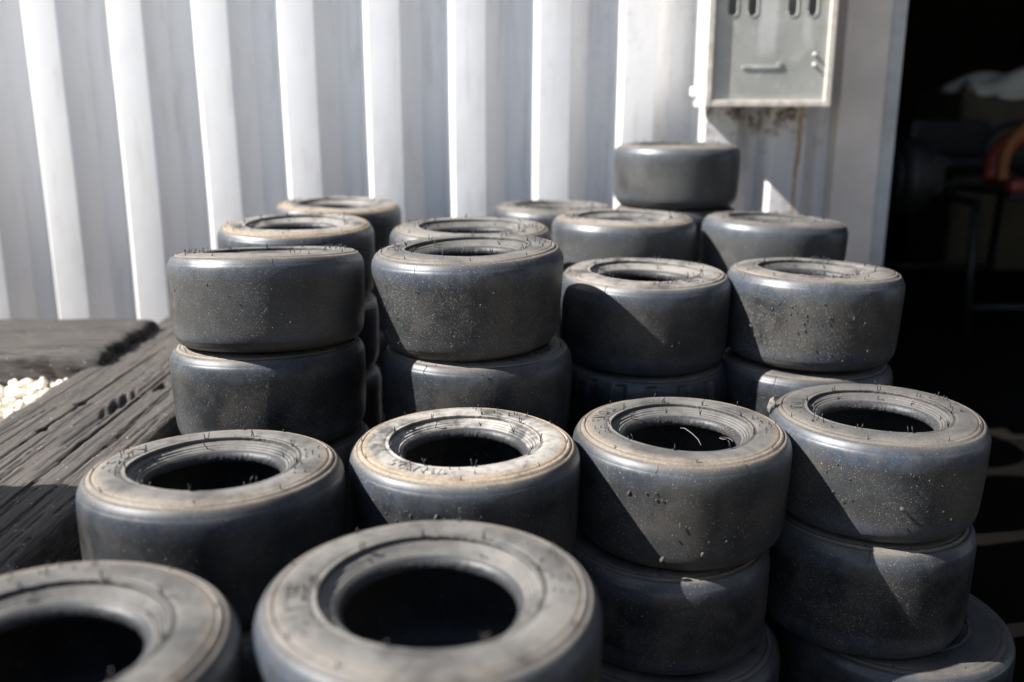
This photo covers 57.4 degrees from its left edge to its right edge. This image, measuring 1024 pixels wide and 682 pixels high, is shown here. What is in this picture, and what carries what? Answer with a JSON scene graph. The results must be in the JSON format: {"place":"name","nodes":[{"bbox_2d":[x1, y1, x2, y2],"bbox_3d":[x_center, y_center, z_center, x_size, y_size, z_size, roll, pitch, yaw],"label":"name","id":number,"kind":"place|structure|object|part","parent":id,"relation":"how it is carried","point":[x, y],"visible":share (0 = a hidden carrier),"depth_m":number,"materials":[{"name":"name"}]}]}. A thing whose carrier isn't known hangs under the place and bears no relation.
{"place":"outdoors","nodes":[
{"label":"outdoors","id":0,"kind":"place"},
{"bbox_2d":[0,377,67,421],"bbox_3d":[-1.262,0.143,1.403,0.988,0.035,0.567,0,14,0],"label":"gravel","id":1,"kind":"structure","parent":0,"point":[35,391],"depth_m":1.59,"materials":[{"name":"white gravel"}]},
{"bbox_2d":[0,319,159,386],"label":"timber sleeper","id":2,"kind":"object","parent":1,"relation":"on","point":[52,350],"visible":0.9,"depth_m":1.73,"materials":[{"name":"grey wood"}]},
{"bbox_2d":[0,560,243,681],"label":"kart tyre","id":3,"kind":"object","parent":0,"point":[106,621],"visible":1,"depth_m":0.70,"materials":[{"name":"rubber"}]},
{"bbox_2d":[240,625,256,681],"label":"kart tyre","id":4,"kind":"object","parent":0,"point":[248,655],"depth_m":0.88,"materials":[{"name":"rubber"}]},
{"bbox_2d":[76,427,345,628],"bbox_3d":[-0.304,0.184,0.968,0.262,0.143,0.256,-2,12,-11],"label":"kart tyre","id":5,"kind":"object","parent":4,"relation":"on","point":[239,520],"visible":0.7,"depth_m":0.88,"materials":[{"name":"rubber"}]},
{"bbox_2d":[324,421,368,534],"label":"kart tyre","id":6,"kind":"object","parent":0,"point":[342,446],"visible":0.02,"depth_m":1.26,"materials":[{"name":"rubber"}]},
{"bbox_2d":[170,336,365,441],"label":"kart tyre","id":7,"kind":"object","parent":6,"relation":"on","point":[319,393],"visible":0.64,"depth_m":1.19,"materials":[{"name":"rubber"}]},
{"bbox_2d":[166,241,364,352],"bbox_3d":[-0.328,-0.065,1.266,0.258,0.132,0.261,-7,10,-34],"label":"kart tyre","id":8,"kind":"object","parent":7,"relation":"on","point":[260,299],"visible":1,"depth_m":1.16,"materials":[{"name":"rubber"}]},
{"bbox_2d":[362,363,381,429],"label":"kart tyre","id":9,"kind":"object","parent":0,"point":[372,418],"visible":0.03,"depth_m":1.61,"materials":[{"name":"rubber"}]},
{"bbox_2d":[358,293,378,369],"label":"kart tyre","id":10,"kind":"object","parent":9,"relation":"on","point":[368,335],"visible":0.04,"depth_m":1.59,"materials":[{"name":"rubber"}]},
{"bbox_2d":[217,210,374,295],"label":"kart tyre","id":11,"kind":"object","parent":10,"relation":"on","point":[318,229],"visible":0.49,"depth_m":1.52,"materials":[{"name":"rubber"}]},
{"bbox_2d":[382,410,385,422],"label":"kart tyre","id":12,"kind":"object","parent":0,"point":[383,416],"depth_m":1.97,"materials":[{"name":"rubber"}]},
{"bbox_2d":[375,327,387,409],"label":"kart tyre","id":13,"kind":"object","parent":12,"relation":"on","point":[383,343],"visible":0.02,"depth_m":1.93,"materials":[{"name":"rubber"}]},
{"bbox_2d":[370,286,381,327],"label":"kart tyre","id":14,"kind":"object","parent":13,"relation":"on","point":[374,294],"depth_m":1.89,"materials":[{"name":"rubber"}]},
{"bbox_2d":[274,194,401,253],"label":"kart tyre","id":15,"kind":"object","parent":14,"relation":"on","point":[383,217],"visible":0.42,"depth_m":1.89,"materials":[{"name":"rubber"}]},
{"bbox_2d":[253,517,601,681],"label":"kart tyre","id":16,"kind":"object","parent":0,"point":[442,601],"visible":1,"depth_m":0.71,"materials":[{"name":"rubber"}]},
{"bbox_2d":[389,214,551,244],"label":"kart tyre","id":17,"kind":"object","parent":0,"point":[421,229],"visible":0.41,"depth_m":1.54,"materials":[{"name":"rubber"}]},
{"bbox_2d":[382,335,571,429],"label":"kart tyre","id":18,"kind":"object","parent":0,"point":[536,383],"visible":0.41,"depth_m":1.20,"materials":[{"name":"rubber"}]},
{"bbox_2d":[371,231,563,361],"bbox_3d":[-0.058,-0.068,1.271,0.259,0.144,0.259,-3,15,-5],"label":"kart tyre","id":19,"kind":"object","parent":18,"relation":"on","point":[471,297],"visible":1,"depth_m":1.17,"materials":[{"name":"rubber"}]},
{"bbox_2d":[554,313,559,337],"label":"kart tyre","id":20,"kind":"object","parent":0,"point":[557,333],"depth_m":1.67,"materials":[{"name":"rubber"}]},
{"bbox_2d":[552,207,695,271],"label":"kart tyre","id":21,"kind":"object","parent":20,"relation":"on","point":[580,236],"visible":0.5,"depth_m":1.59,"materials":[{"name":"rubber"}]},
{"bbox_2d":[569,550,576,560],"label":"kart tyre","id":22,"kind":"object","parent":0,"point":[572,554],"depth_m":1.08,"materials":[{"name":"rubber"}]},
{"bbox_2d":[349,404,579,554],"bbox_3d":[-0.052,0.170,1.059,0.258,0.143,0.262,2,14,9],"label":"kart tyre","id":23,"kind":"object","parent":22,"relation":"on","point":[511,469],"visible":0.71,"depth_m":0.98,"materials":[{"name":"rubber"}]},
{"bbox_2d":[564,360,726,438],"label":"kart tyre","id":24,"kind":"object","parent":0,"point":[592,389],"visible":0.23,"depth_m":1.37,"materials":[{"name":"rubber"}]},
{"bbox_2d":[560,255,730,376],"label":"kart tyre","id":25,"kind":"object","parent":24,"relation":"on","point":[645,317],"visible":0.99,"depth_m":1.34,"materials":[{"name":"rubber"}]},
{"bbox_2d":[615,204,734,262],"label":"kart tyre","id":26,"kind":"object","parent":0,"point":[698,217],"visible":0.14,"depth_m":1.87,"materials":[{"name":"rubber"}]},
{"bbox_2d":[614,139,739,209],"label":"kart tyre","id":27,"kind":"object","parent":26,"relation":"on","point":[677,175],"visible":1,"depth_m":1.85,"materials":[{"name":"rubber"}]},
{"bbox_2d":[699,209,847,274],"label":"kart tyre","id":28,"kind":"object","parent":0,"point":[729,239],"visible":0.53,"depth_m":1.61,"materials":[{"name":"rubber"}]},
{"bbox_2d":[720,347,892,417],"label":"kart tyre","id":29,"kind":"object","parent":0,"point":[754,386],"visible":0.27,"depth_m":1.36,"materials":[{"name":"rubber"}]},
{"bbox_2d":[727,254,904,371],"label":"kart tyre","id":30,"kind":"object","parent":29,"relation":"on","point":[816,315],"visible":1,"depth_m":1.33,"materials":[{"name":"rubber"}]},
{"bbox_2d":[883,216,1023,439],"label":"garage floor","id":31,"kind":"structure","parent":0,"point":[978,369],"depth_m":3.23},
{"bbox_2d":[882,192,1023,332],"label":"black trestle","id":32,"kind":"object","parent":31,"relation":"on","point":[970,265],"visible":0.58,"depth_m":3.28,"materials":[{"name":"black metal"}]},
{"bbox_2d":[887,119,1023,215],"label":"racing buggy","id":33,"kind":"object","parent":32,"relation":"on","point":[929,156],"visible":0.62,"depth_m":3.11,"materials":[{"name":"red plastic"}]},
{"bbox_2d":[903,92,1023,269],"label":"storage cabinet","id":34,"kind":"object","parent":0,"point":[937,230],"visible":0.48,"depth_m":4.60,"materials":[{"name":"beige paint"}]},
{"bbox_2d":[936,67,1023,100],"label":"dust sheet","id":35,"kind":"object","parent":34,"relation":"on","point":[1009,86],"visible":0.84,"depth_m":4.45,"materials":[{"name":"fabric"}]},
{"bbox_3d":[2.392,-0.760,4.525,0.468,0.800,0.047,0,14,0],"label":"door","id":36,"kind":"part","parent":34,"relation":"part of","materials":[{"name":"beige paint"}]},
{"bbox_2d":[970,441,1023,681],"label":"paving","id":37,"kind":"structure","parent":0,"point":[997,584],"depth_m":1.75,"materials":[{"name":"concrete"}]},
{"bbox_2d":[600,622,779,681],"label":"kart tyre","id":38,"kind":"object","parent":37,"relation":"on","point":[759,661],"visible":0.13,"depth_m":1.08,"materials":[{"name":"rubber"}]},
{"bbox_2d":[572,521,769,674],"bbox_3d":[0.183,0.287,1.157,0.258,0.135,0.261,-6,15,-24],"label":"kart tyre","id":39,"kind":"object","parent":38,"relation":"on","point":[658,621],"visible":0.52,"depth_m":1.04,"materials":[{"name":"rubber"}]},
{"bbox_2d":[573,393,791,570],"bbox_3d":[0.202,0.160,1.125,0.258,0.143,0.262,0,14,0],"label":"kart tyre","id":40,"kind":"object","parent":39,"relation":"on","point":[683,484],"visible":0.98,"depth_m":1.03,"materials":[{"name":"rubber"}]},
{"bbox_2d":[774,594,1015,681],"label":"kart tyre","id":41,"kind":"object","parent":37,"relation":"on","point":[980,647],"visible":0.34,"depth_m":1.14,"materials":[{"name":"rubber"}]},
{"bbox_2d":[766,510,976,658],"bbox_3d":[0.451,0.278,1.208,0.261,0.160,0.257,8,16,30],"label":"kart tyre","id":42,"kind":"object","parent":41,"relation":"on","point":[850,596],"visible":0.55,"depth_m":1.10,"materials":[{"name":"rubber"}]},
{"bbox_2d":[767,381,991,543],"bbox_3d":[0.455,0.143,1.172,0.258,0.138,0.261,-6,15,-19],"label":"kart tyre","id":43,"kind":"object","parent":42,"relation":"on","point":[883,464],"visible":0.94,"depth_m":1.08,"materials":[{"name":"rubber"}]},
{"bbox_2d":[992,440,1023,440],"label":"ground","id":44,"kind":"structure","parent":0,"point":[1007,440],"depth_m":2.30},
{"bbox_2d":[0,0,1023,323],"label":"garage building","id":45,"kind":"structure","parent":44,"relation":"on","point":[142,142],"depth_m":2.14,"materials":[{"name":"white paint"}]},
{"bbox_2d":[690,0,838,106],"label":"meter box","id":46,"kind":"object","parent":45,"relation":"attached to","point":[765,53],"visible":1,"depth_m":1.97,"materials":[{"name":"paint"}]},
{"bbox_2d":[711,0,829,98],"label":"door","id":47,"kind":"structure","parent":46,"relation":"in","point":[770,37],"depth_m":1.97,"materials":[{"name":"grey paint"}]},
{"bbox_3d":[-0.634,0.392,1.300,0.270,0.196,1.996,0,14,0],"label":"timber sleeper","id":48,"kind":"object","parent":44,"relation":"on","visible":0},
{"bbox_2d":[0,315,181,575],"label":"timber sleeper","id":49,"kind":"object","parent":48,"relation":"on","point":[59,441],"visible":0.45,"depth_m":1.31,"materials":[{"name":"grey wood"}]},
{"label":"kart tyre","id":50,"kind":"object","parent":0,"visible":0},
{"bbox_2d":[493,197,611,234],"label":"kart tyre","id":51,"kind":"object","parent":50,"relation":"on","point":[546,213],"visible":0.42,"depth_m":1.95,"materials":[{"name":"rubber"}]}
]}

